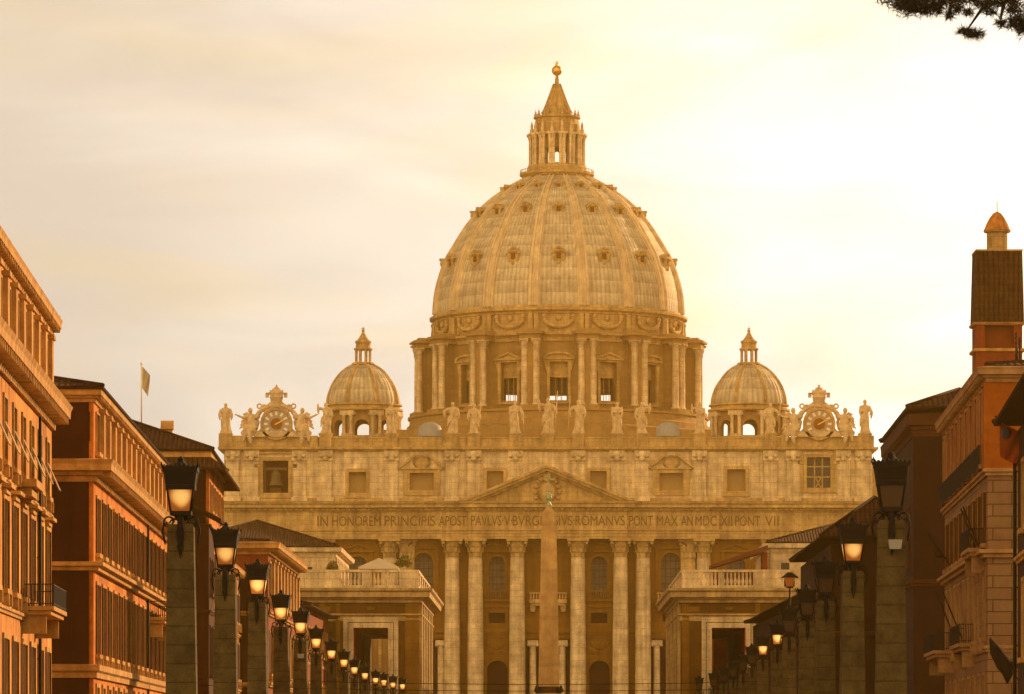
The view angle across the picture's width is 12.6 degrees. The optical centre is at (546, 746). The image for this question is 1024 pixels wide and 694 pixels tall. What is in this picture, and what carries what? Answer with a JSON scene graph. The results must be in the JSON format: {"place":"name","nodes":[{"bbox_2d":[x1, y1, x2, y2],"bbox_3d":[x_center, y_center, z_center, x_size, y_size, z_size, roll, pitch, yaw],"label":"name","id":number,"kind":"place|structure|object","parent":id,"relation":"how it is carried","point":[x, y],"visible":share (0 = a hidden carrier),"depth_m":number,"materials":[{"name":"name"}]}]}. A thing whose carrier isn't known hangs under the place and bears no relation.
{"place":"outdoors","nodes":[
{"label":"outdoors","id":0,"kind":"place"},
{"bbox_2d":[160,456,200,693],"bbox_3d":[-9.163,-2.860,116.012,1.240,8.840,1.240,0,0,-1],"label":"street lamp","id":1,"kind":"object","parent":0,"point":[180,477],"visible":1,"depth_m":115.66,"materials":[{"name":"stone"}]},
{"bbox_2d":[132,419,239,605],"bbox_3d":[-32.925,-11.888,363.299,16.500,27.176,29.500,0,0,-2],"label":"tower house","id":2,"kind":"structure","parent":0,"point":[215,480],"depth_m":350.67,"materials":[{"name":"orange paint"}]},
{"bbox_2d":[193,505,224,693],"bbox_3d":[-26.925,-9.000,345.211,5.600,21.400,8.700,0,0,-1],"label":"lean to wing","id":3,"kind":"object","parent":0,"point":[205,567],"visible":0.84,"depth_m":341.49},
{"bbox_2d":[210,522,241,693],"bbox_3d":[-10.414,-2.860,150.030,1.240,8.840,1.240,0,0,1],"label":"street lamp","id":4,"kind":"object","parent":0,"point":[225,537],"visible":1,"depth_m":149.69,"materials":[{"name":"black metal"}]},
{"bbox_2d":[229,563,245,693],"bbox_3d":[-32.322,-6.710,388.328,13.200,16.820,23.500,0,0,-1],"label":"house","id":5,"kind":"structure","parent":0,"point":[242,576],"depth_m":395.81,"materials":[{"name":"orange paint"}]},
{"bbox_2d":[244,558,271,693],"bbox_3d":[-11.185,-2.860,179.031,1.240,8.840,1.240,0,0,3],"label":"street lamp","id":6,"kind":"object","parent":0,"point":[257,571],"visible":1,"depth_m":178.69,"materials":[{"name":"stone"}]},
{"bbox_2d":[270,590,291,693],"bbox_3d":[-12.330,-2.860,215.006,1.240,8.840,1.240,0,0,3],"label":"street lamp","id":7,"kind":"object","parent":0,"point":[281,600],"visible":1,"depth_m":214.66,"materials":[{"name":"grey glass"}]},
{"bbox_2d":[230,519,354,584],"bbox_3d":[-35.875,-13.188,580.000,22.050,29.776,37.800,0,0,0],"label":"back palace","id":8,"kind":"structure","parent":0,"point":[313,553],"depth_m":564.09,"materials":[{"name":"stone"}]},
{"bbox_2d":[291,607,310,693],"bbox_3d":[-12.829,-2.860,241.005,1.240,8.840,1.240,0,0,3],"label":"street lamp","id":9,"kind":"object","parent":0,"point":[300,616],"visible":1,"depth_m":240.66,"materials":[{"name":"grey glass"}]},
{"bbox_2d":[308,625,323,693],"bbox_3d":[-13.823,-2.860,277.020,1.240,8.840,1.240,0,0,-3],"label":"street lamp","id":10,"kind":"object","parent":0,"point":[316,633],"visible":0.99,"depth_m":276.69,"materials":[{"name":"grey stone"}]},
{"bbox_2d":[324,638,338,693],"bbox_3d":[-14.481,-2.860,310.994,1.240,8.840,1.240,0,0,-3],"label":"street lamp","id":11,"kind":"object","parent":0,"point":[331,651],"visible":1,"depth_m":310.65,"materials":[{"name":"grey stone"}]},
{"bbox_2d":[337,649,350,693],"bbox_3d":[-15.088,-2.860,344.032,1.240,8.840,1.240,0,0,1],"label":"street lamp","id":12,"kind":"object","parent":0,"point":[344,657],"visible":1,"depth_m":343.71,"materials":[{"name":"grey glass"}]},
{"bbox_2d":[349,657,360,693],"bbox_3d":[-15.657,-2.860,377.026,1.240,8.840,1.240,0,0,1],"label":"street lamp","id":13,"kind":"object","parent":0,"point":[354,663],"visible":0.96,"depth_m":376.70,"materials":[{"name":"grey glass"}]},
{"bbox_2d":[372,639,387,693],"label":"door","id":14,"kind":"structure","parent":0,"point":[379,655],"depth_m":566.00,"materials":[{"name":"brown wood"}]},
{"bbox_2d":[0,0,1023,462],"label":"sky","id":15,"kind":"structure","parent":0,"point":[218,197],"materials":[{"name":"beige"}]},
{"bbox_2d":[218,61,877,693],"bbox_3d":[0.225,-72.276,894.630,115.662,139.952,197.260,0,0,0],"label":"basilica","id":16,"kind":"structure","parent":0,"point":[558,279],"depth_m":801.00,"materials":[{"name":"stone"}]},
{"bbox_2d":[218,403,232,432],"bbox_3d":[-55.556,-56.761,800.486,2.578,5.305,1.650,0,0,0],"label":"apostle statue","id":17,"kind":"object","parent":16,"relation":"on","point":[226,412],"visible":1,"depth_m":800.01,"materials":[{"name":"stone"}]},
{"bbox_2d":[254,452,296,497],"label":"attic window","id":18,"kind":"structure","parent":16,"relation":"in","point":[275,474],"depth_m":800.13,"materials":[{"name":"stone"}]},
{"bbox_2d":[235,385,317,443],"bbox_3d":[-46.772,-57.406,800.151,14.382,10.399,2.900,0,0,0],"label":"facade clock","id":19,"kind":"object","parent":16,"relation":"on","point":[276,422],"visible":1,"depth_m":799.65,"materials":[{"name":"stone"}]},
{"bbox_2d":[317,403,332,432],"bbox_3d":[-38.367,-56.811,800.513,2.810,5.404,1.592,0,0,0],"label":"apostle statue","id":20,"kind":"object","parent":16,"relation":"on","point":[326,419],"visible":1,"depth_m":800.02,"materials":[{"name":"stone"}]},
{"bbox_2d":[344,468,370,497],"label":"attic window","id":21,"kind":"structure","parent":16,"relation":"in","point":[357,480],"depth_m":799.93,"materials":[{"name":"stone"}]},
{"bbox_2d":[344,543,373,584],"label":"window","id":22,"kind":"structure","parent":16,"relation":"in","point":[359,561],"depth_m":800.91,"materials":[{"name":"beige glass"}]},
{"bbox_2d":[399,453,443,494],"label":"attic window","id":23,"kind":"structure","parent":16,"relation":"in","point":[417,481],"depth_m":799.93,"materials":[{"name":"stone"}]},
{"bbox_2d":[408,539,439,595],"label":"window","id":24,"kind":"structure","parent":16,"relation":"in","point":[427,564],"depth_m":800.91,"materials":[{"name":"beige glass"}]},
{"bbox_2d":[443,402,459,432],"bbox_3d":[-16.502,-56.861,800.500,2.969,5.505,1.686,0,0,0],"label":"apostle statue","id":25,"kind":"object","parent":16,"relation":"on","point":[453,418],"visible":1,"depth_m":800.00,"materials":[{"name":"stone"}]},
{"bbox_2d":[467,402,480,432],"bbox_3d":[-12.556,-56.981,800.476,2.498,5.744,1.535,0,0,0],"label":"apostle statue","id":26,"kind":"object","parent":16,"relation":"on","point":[474,419],"visible":1,"depth_m":800.07,"materials":[{"name":"stone"}]},
{"bbox_2d":[483,468,506,490],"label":"attic window","id":27,"kind":"structure","parent":16,"relation":"in","point":[490,479],"depth_m":801.30,"materials":[{"name":"stone"}]},
{"bbox_2d":[483,543,510,600],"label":"window","id":28,"kind":"structure","parent":16,"relation":"in","point":[496,572],"depth_m":800.72,"materials":[{"name":"beige glass"}]},
{"bbox_2d":[487,661,507,693],"bbox_3d":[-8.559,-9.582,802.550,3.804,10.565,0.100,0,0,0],"label":"doorway","id":29,"kind":"structure","parent":16,"relation":"in","point":[497,671],"depth_m":802.48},
{"bbox_2d":[509,400,525,432],"bbox_3d":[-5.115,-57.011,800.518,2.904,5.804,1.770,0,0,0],"label":"apostle statue","id":30,"kind":"object","parent":16,"relation":"on","point":[514,409],"visible":1,"depth_m":799.99,"materials":[{"name":"stone"}]},
{"bbox_2d":[533,546,562,598],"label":"window","id":31,"kind":"structure","parent":16,"relation":"in","point":[537,564],"depth_m":800.52,"materials":[{"name":"beige glass"}]},
{"bbox_2d":[526,640,569,693],"bbox_3d":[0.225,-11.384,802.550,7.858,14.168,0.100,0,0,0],"label":"doorway","id":32,"kind":"structure","parent":16,"relation":"in","point":[545,689],"depth_m":802.48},
{"bbox_2d":[538,391,559,432],"bbox_3d":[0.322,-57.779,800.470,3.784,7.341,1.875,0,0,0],"label":"saviour statue","id":33,"kind":"object","parent":16,"relation":"on","point":[548,417],"visible":1,"depth_m":799.90,"materials":[{"name":"stone"}]},
{"bbox_2d":[568,396,585,432],"bbox_3d":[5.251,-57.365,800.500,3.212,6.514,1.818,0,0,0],"label":"apostle statue","id":34,"kind":"object","parent":16,"relation":"on","point":[580,412],"visible":1,"depth_m":799.97,"materials":[{"name":"stone"}]},
{"bbox_2d":[587,468,609,489],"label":"attic window","id":35,"kind":"structure","parent":16,"relation":"in","point":[598,478],"depth_m":801.30,"materials":[{"name":"stone"}]},
{"bbox_2d":[585,543,612,600],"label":"window","id":36,"kind":"structure","parent":16,"relation":"in","point":[598,572],"depth_m":800.72,"materials":[{"name":"beige glass"}]},
{"bbox_2d":[589,661,609,693],"bbox_3d":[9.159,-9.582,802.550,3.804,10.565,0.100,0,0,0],"label":"doorway","id":37,"kind":"structure","parent":16,"relation":"in","point":[599,671],"depth_m":802.48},
{"bbox_2d":[611,402,622,432],"bbox_3d":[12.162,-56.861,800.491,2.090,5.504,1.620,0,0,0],"label":"apostle statue","id":38,"kind":"object","parent":16,"relation":"on","point":[616,412],"visible":1,"depth_m":799.95,"materials":[{"name":"stone"}]},
{"bbox_2d":[634,402,650,432],"bbox_3d":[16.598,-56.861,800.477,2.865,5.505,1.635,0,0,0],"label":"apostle statue","id":39,"kind":"object","parent":16,"relation":"on","point":[640,418],"visible":1,"depth_m":800.01,"materials":[{"name":"stone"}]},
{"bbox_2d":[651,640,665,693],"bbox_3d":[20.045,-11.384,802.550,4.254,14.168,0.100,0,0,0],"label":"doorway","id":40,"kind":"structure","parent":16,"relation":"in","point":[662,649],"depth_m":802.48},
{"bbox_2d":[654,539,686,601],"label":"window","id":41,"kind":"structure","parent":16,"relation":"in","point":[669,564],"depth_m":802.28,"materials":[{"name":"beige glass"}]},
{"bbox_2d":[649,453,693,494],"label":"attic window","id":42,"kind":"structure","parent":16,"relation":"in","point":[666,481],"depth_m":799.93,"materials":[{"name":"stone"}]},
{"bbox_2d":[720,543,751,569],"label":"window","id":43,"kind":"structure","parent":16,"relation":"in","point":[739,565],"depth_m":800.72,"materials":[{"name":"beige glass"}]},
{"bbox_2d":[723,466,749,495],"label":"attic window","id":44,"kind":"structure","parent":16,"relation":"in","point":[736,482],"depth_m":801.30,"materials":[{"name":"stone"}]},
{"bbox_2d":[763,400,780,432],"bbox_3d":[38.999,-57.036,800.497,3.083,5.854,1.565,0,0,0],"label":"apostle statue","id":45,"kind":"object","parent":16,"relation":"on","point":[768,417],"visible":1,"depth_m":800.02,"materials":[{"name":"stone"}]},
{"bbox_2d":[778,385,855,443],"bbox_3d":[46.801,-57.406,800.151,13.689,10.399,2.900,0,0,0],"label":"facade clock","id":46,"kind":"object","parent":16,"relation":"on","point":[819,423],"visible":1,"depth_m":799.65,"materials":[{"name":"stone"}]},
{"bbox_2d":[798,451,839,492],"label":"attic window","id":47,"kind":"structure","parent":16,"relation":"in","point":[820,474],"depth_m":800.13,"materials":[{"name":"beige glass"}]},
{"bbox_2d":[859,400,872,432],"bbox_3d":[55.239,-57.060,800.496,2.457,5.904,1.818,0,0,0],"label":"apostle statue","id":48,"kind":"object","parent":16,"relation":"on","point":[865,409],"visible":1,"depth_m":799.93,"materials":[{"name":"stone"}]},
{"bbox_2d":[709,545,767,693],"bbox_3d":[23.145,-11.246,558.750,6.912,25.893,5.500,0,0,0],"label":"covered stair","id":49,"kind":"object","parent":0,"point":[719,653],"visible":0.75,"depth_m":559.10,"materials":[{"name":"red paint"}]},
{"bbox_2d":[750,523,833,569],"bbox_3d":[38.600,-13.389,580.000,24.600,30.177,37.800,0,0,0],"label":"back palace","id":50,"kind":"structure","parent":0,"point":[781,550],"depth_m":562.00,"materials":[{"name":"stone"}]},
{"bbox_2d":[878,387,960,693],"bbox_3d":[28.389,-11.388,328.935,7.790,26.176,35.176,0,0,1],"label":"house","id":51,"kind":"structure","parent":0,"point":[914,434],"depth_m":311.99,"materials":[{"name":"brown stone"}]},
{"bbox_2d":[989,637,1017,683],"bbox_3d":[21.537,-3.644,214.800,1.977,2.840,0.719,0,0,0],"label":"furled flag","id":52,"kind":"object","parent":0,"point":[1003,662],"visible":0.88,"depth_m":214.58,"materials":[{"name":"black fabric"}]},
{"label":"ground","id":53,"kind":"structure","parent":0,"visible":0},
{"bbox_2d":[0,225,72,693],"bbox_3d":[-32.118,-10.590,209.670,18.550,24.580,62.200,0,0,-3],"label":"palazzo","id":54,"kind":"structure","parent":53,"relation":"on","point":[36,407],"depth_m":216.96,"materials":[{"name":"orange paint"}]},
{"bbox_2d":[2,632,9,693],"bbox_3d":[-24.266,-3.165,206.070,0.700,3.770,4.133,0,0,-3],"label":"window","id":55,"kind":"structure","parent":54,"relation":"in","point":[5,636],"depth_m":204.89,"materials":[{"name":"brown glass"}]},
{"bbox_2d":[2,483,15,606],"bbox_3d":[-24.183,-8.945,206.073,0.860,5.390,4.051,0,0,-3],"label":"window","id":56,"kind":"structure","parent":54,"relation":"in","point":[7,488],"depth_m":204.94,"materials":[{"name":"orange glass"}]},
{"bbox_2d":[2,392,20,478],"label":"window","id":57,"kind":"structure","parent":54,"relation":"in","point":[7,465],"depth_m":205.04,"materials":[{"name":"brown glass"}]},
{"bbox_2d":[11,635,18,693],"bbox_3d":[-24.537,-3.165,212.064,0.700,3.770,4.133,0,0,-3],"label":"window","id":58,"kind":"structure","parent":54,"relation":"in","point":[14,643],"depth_m":210.93,"materials":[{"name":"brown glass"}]},
{"bbox_2d":[12,491,24,610],"bbox_3d":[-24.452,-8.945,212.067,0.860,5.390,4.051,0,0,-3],"label":"window","id":59,"kind":"structure","parent":54,"relation":"in","point":[16,495],"depth_m":210.98,"materials":[{"name":"brown glass"}]},
{"bbox_2d":[12,402,28,486],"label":"window","id":60,"kind":"structure","parent":54,"relation":"in","point":[17,477],"depth_m":211.44,"materials":[{"name":"brown glass"}]},
{"bbox_2d":[21,638,27,693],"bbox_3d":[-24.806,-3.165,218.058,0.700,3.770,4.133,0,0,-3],"label":"window","id":61,"kind":"structure","parent":54,"relation":"in","point":[24,647],"depth_m":216.94,"materials":[{"name":"brown glass"}]},
{"bbox_2d":[21,499,33,612],"bbox_3d":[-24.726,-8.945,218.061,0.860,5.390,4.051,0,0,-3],"label":"window","id":62,"kind":"structure","parent":54,"relation":"in","point":[25,503],"depth_m":216.94,"materials":[{"name":"brown glass"}]},
{"bbox_2d":[21,412,37,478],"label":"window","id":63,"kind":"structure","parent":54,"relation":"in","point":[23,415],"depth_m":217.41,"materials":[{"name":"brown glass"}]},
{"bbox_2d":[29,641,35,693],"bbox_3d":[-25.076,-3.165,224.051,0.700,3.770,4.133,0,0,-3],"label":"window","id":64,"kind":"structure","parent":54,"relation":"in","point":[32,650],"depth_m":222.89,"materials":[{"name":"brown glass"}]},
{"bbox_2d":[29,504,41,605],"bbox_3d":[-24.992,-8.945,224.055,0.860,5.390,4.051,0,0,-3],"label":"window","id":65,"kind":"structure","parent":54,"relation":"in","point":[33,509],"depth_m":222.89,"materials":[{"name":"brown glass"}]},
{"bbox_2d":[30,421,45,500],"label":"window","id":66,"kind":"structure","parent":54,"relation":"in","point":[32,426],"depth_m":224.26,"materials":[{"name":"brown glass"}]},
{"bbox_2d":[45,517,56,605],"bbox_3d":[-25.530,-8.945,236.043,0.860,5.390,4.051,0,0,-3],"label":"window","id":67,"kind":"structure","parent":54,"relation":"in","point":[48,520],"depth_m":234.85,"materials":[{"name":"brown glass"}]},
{"bbox_2d":[45,437,60,512],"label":"window","id":68,"kind":"structure","parent":54,"relation":"in","point":[50,505],"depth_m":235.02,"materials":[{"name":"brown glass"}]},
{"bbox_2d":[52,376,176,693],"bbox_3d":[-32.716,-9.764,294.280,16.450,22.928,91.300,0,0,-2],"label":"palazzo","id":69,"kind":"structure","parent":53,"relation":"on","point":[109,546],"depth_m":257.29,"materials":[{"name":"orange paint"}]},
{"bbox_2d":[95,495,103,561],"bbox_3d":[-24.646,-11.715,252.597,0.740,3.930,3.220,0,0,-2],"label":"window","id":70,"kind":"structure","parent":69,"relation":"in","point":[99,557],"depth_m":251.65,"materials":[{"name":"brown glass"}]},
{"bbox_2d":[95,581,103,665],"bbox_3d":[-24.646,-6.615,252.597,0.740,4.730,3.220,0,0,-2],"label":"window","id":71,"kind":"structure","parent":69,"relation":"in","point":[99,658],"depth_m":251.65,"materials":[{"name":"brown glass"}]},
{"bbox_2d":[101,500,108,564],"bbox_3d":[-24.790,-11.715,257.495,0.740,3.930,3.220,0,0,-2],"label":"window","id":72,"kind":"structure","parent":69,"relation":"in","point":[103,505],"depth_m":256.55,"materials":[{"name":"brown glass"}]},
{"bbox_2d":[101,584,108,666],"bbox_3d":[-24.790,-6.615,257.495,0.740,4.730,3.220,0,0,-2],"label":"window","id":73,"kind":"structure","parent":69,"relation":"in","point":[103,590],"depth_m":256.55,"materials":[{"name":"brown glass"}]},
{"bbox_2d":[107,504,114,568],"bbox_3d":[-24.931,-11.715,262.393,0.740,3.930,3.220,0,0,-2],"label":"window","id":74,"kind":"structure","parent":69,"relation":"in","point":[109,508],"depth_m":261.51,"materials":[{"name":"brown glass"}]},
{"bbox_2d":[107,587,114,668],"bbox_3d":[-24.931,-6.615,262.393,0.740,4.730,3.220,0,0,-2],"label":"window","id":75,"kind":"structure","parent":69,"relation":"in","point":[109,591],"depth_m":261.42,"materials":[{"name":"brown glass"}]},
{"bbox_2d":[113,509,119,571],"bbox_3d":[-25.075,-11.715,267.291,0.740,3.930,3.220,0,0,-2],"label":"window","id":76,"kind":"structure","parent":69,"relation":"in","point":[115,516],"depth_m":266.38,"materials":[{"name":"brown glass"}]},
{"bbox_2d":[113,590,119,669],"bbox_3d":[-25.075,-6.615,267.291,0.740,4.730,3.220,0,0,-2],"label":"window","id":77,"kind":"structure","parent":69,"relation":"in","point":[115,597],"depth_m":266.38,"materials":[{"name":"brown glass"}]},
{"bbox_2d":[118,513,125,574],"bbox_3d":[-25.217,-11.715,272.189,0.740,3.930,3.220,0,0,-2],"label":"window","id":78,"kind":"structure","parent":69,"relation":"in","point":[120,520],"depth_m":271.24,"materials":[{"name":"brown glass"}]},
{"bbox_2d":[118,593,125,670],"bbox_3d":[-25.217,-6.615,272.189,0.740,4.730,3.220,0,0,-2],"label":"window","id":79,"kind":"structure","parent":69,"relation":"in","point":[120,600],"depth_m":271.24,"materials":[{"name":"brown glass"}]},
{"bbox_2d":[124,596,130,672],"bbox_3d":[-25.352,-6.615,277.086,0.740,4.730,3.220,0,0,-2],"label":"window","id":80,"kind":"structure","parent":69,"relation":"in","point":[128,669],"depth_m":276.11,"materials":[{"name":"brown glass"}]},
{"bbox_2d":[129,598,135,673],"bbox_3d":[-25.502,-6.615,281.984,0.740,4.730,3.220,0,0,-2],"label":"window","id":81,"kind":"structure","parent":69,"relation":"in","point":[133,670],"depth_m":281.01,"materials":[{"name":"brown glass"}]},
{"bbox_2d":[133,601,139,674],"bbox_3d":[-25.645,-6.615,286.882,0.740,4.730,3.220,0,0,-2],"label":"window","id":82,"kind":"structure","parent":69,"relation":"in","point":[135,607],"depth_m":285.92,"materials":[{"name":"brown glass"}]},
{"bbox_2d":[138,603,144,675],"bbox_3d":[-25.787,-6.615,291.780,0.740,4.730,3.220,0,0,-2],"label":"window","id":83,"kind":"structure","parent":69,"relation":"in","point":[140,609],"depth_m":290.85,"materials":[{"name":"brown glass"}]},
{"bbox_2d":[143,606,148,676],"bbox_3d":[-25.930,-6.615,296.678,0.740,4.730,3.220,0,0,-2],"label":"window","id":84,"kind":"structure","parent":69,"relation":"in","point":[146,669],"depth_m":295.72,"materials":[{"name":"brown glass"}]},
{"bbox_2d":[198,677,874,684],"bbox_3d":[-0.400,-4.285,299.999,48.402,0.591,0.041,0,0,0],"label":"overhead cable","id":85,"kind":"object","parent":69,"relation":"attached to","point":[529,684],"visible":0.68,"depth_m":299.99,"materials":[{"name":"black metal"}]},
{"bbox_2d":[235,538,308,693],"bbox_3d":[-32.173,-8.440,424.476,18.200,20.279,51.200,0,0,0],"label":"palazzo","id":86,"kind":"structure","parent":53,"relation":"on","point":[288,566],"depth_m":401.58,"materials":[{"name":"orange paint"}]},
{"bbox_2d":[298,600,338,693],"bbox_3d":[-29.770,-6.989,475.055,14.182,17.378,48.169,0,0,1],"label":"house","id":87,"kind":"structure","parent":53,"relation":"on","point":[319,617],"depth_m":478.73,"materials":[{"name":"red paint"}]},
{"bbox_2d":[743,594,800,693],"bbox_3d":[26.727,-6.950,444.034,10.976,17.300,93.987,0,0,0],"label":"house","id":88,"kind":"structure","parent":53,"relation":"on","point":[764,619],"depth_m":456.04,"materials":[{"name":"brown stone"}]},
{"bbox_2d":[788,495,886,693],"bbox_3d":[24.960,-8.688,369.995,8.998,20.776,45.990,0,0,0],"label":"house","id":89,"kind":"structure","parent":53,"relation":"on","point":[826,542],"depth_m":348.00,"materials":[{"name":"brown stone"}]},
{"bbox_2d":[924,333,1023,693],"bbox_3d":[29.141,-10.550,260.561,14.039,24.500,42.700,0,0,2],"label":"palazzo","id":90,"kind":"structure","parent":53,"relation":"on","point":[976,504],"depth_m":245.98,"materials":[{"name":"stone"}]},
{"bbox_2d":[969,577,975,654],"bbox_3d":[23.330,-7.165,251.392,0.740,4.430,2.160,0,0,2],"label":"window","id":91,"kind":"structure","parent":90,"relation":"in","point":[973,578],"depth_m":250.48,"materials":[{"name":"brown wood"}]},
{"bbox_2d":[973,573,980,653],"bbox_3d":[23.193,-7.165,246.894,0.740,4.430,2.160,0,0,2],"label":"window","id":92,"kind":"structure","parent":90,"relation":"in","point":[975,645],"depth_m":246.00,"materials":[{"name":"brown wood"}]},
{"bbox_2d":[978,567,985,651],"bbox_3d":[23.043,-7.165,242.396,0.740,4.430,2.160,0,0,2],"label":"window","id":93,"kind":"structure","parent":90,"relation":"in","point":[982,640],"depth_m":241.48,"materials":[{"name":"brown wood"}]},
{"bbox_2d":[979,490,985,547],"bbox_3d":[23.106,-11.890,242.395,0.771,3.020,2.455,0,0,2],"label":"window","id":94,"kind":"structure","parent":90,"relation":"in","point":[983,496],"depth_m":241.60,"materials":[{"name":"brown wood"}]},
{"bbox_2d":[969,201,1023,372],"bbox_3d":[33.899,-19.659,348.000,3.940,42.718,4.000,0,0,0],"label":"bell tower","id":95,"kind":"structure","parent":53,"relation":"on","point":[997,313],"depth_m":346.25,"materials":[{"name":"brown brick"}]},
{"bbox_2d":[992,373,1023,693],"bbox_3d":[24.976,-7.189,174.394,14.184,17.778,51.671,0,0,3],"label":"house","id":96,"kind":"structure","parent":53,"relation":"on","point":[1011,412],"depth_m":197.02,"materials":[{"name":"orange paint"}]},
{"label":"square","id":97,"kind":"structure","parent":0,"visible":0},
{"bbox_2d":[298,570,443,693],"bbox_3d":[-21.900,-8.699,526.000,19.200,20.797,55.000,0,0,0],"label":"gatehouse","id":98,"kind":"object","parent":97,"relation":"on","point":[399,615],"visible":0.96,"depth_m":500.00,"materials":[{"name":"beige stone"}]},
{"bbox_2d":[358,558,399,584],"bbox_3d":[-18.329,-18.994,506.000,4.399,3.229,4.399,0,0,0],"label":"terrace tent","id":99,"kind":"object","parent":98,"relation":"on","point":[379,564],"visible":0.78,"depth_m":504.38,"materials":[{"name":"fabric"}]},
{"bbox_2d":[534,472,563,693],"bbox_3d":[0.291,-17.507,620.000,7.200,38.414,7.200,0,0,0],"label":"obelisk","id":100,"kind":"object","parent":97,"relation":"on","point":[548,653],"visible":1,"depth_m":618.80,"materials":[{"name":"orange stone"}]},
{"bbox_2d":[655,570,800,693],"bbox_3d":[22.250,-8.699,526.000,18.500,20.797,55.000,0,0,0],"label":"gatehouse","id":101,"kind":"object","parent":97,"relation":"on","point":[699,617],"visible":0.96,"depth_m":500.00,"materials":[{"name":"beige stone"}]},
{"bbox_3d":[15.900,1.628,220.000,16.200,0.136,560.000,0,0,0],"label":"pavement","id":102,"kind":"structure","parent":0,"visible":0},
{"bbox_2d":[736,652,747,693],"bbox_3d":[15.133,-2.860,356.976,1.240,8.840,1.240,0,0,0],"label":"street lamp","id":103,"kind":"object","parent":102,"relation":"on","point":[742,677],"visible":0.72,"depth_m":356.63,"materials":[{"name":"black metal"}]},
{"bbox_2d":[745,643,756,693],"bbox_3d":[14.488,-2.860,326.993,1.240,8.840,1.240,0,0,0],"label":"street lamp","id":104,"kind":"object","parent":102,"relation":"on","point":[751,652],"visible":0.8,"depth_m":326.65,"materials":[{"name":"black metal"}]},
{"bbox_2d":[755,633,770,693],"bbox_3d":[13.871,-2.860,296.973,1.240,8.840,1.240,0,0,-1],"label":"street lamp","id":105,"kind":"object","parent":102,"relation":"on","point":[762,642],"visible":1,"depth_m":296.62,"materials":[{"name":"grey glass"}]},
{"bbox_2d":[768,620,783,693],"bbox_3d":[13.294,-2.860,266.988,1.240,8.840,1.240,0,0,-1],"label":"street lamp","id":106,"kind":"object","parent":102,"relation":"on","point":[776,630],"visible":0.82,"depth_m":266.64,"materials":[{"name":"grey glass"}]},
{"bbox_2d":[780,604,798,693],"bbox_3d":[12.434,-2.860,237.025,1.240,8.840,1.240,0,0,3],"label":"street lamp","id":107,"kind":"object","parent":102,"relation":"on","point":[789,615],"visible":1,"depth_m":236.69,"materials":[{"name":"black metal"}]},
{"bbox_2d":[795,584,816,693],"bbox_3d":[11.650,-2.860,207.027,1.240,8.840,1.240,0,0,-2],"label":"street lamp","id":108,"kind":"object","parent":102,"relation":"on","point":[806,594],"visible":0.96,"depth_m":206.69,"materials":[{"name":"black metal"}]},
{"bbox_2d":[811,556,838,693],"bbox_3d":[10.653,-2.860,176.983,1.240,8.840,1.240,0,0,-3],"label":"street lamp","id":109,"kind":"object","parent":102,"relation":"on","point":[824,570],"visible":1,"depth_m":176.63,"materials":[{"name":"black metal"}]},
{"bbox_2d":[836,517,868,693],"bbox_3d":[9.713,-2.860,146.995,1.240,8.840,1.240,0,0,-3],"label":"street lamp","id":110,"kind":"object","parent":102,"relation":"on","point":[852,534],"visible":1,"depth_m":146.65,"materials":[{"name":"black metal"}]},
{"bbox_2d":[871,451,911,693],"bbox_3d":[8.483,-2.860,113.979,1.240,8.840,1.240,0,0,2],"label":"street lamp","id":111,"kind":"object","parent":102,"relation":"on","point":[891,470],"visible":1,"depth_m":113.62,"materials":[{"name":"stone"}]},
{"bbox_2d":[875,0,1023,45],"bbox_3d":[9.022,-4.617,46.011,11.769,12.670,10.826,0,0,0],"label":"pine tree","id":112,"kind":"object","parent":102,"relation":"on","point":[935,7],"visible":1,"depth_m":45.28,"materials":[{"name":"green plant"}]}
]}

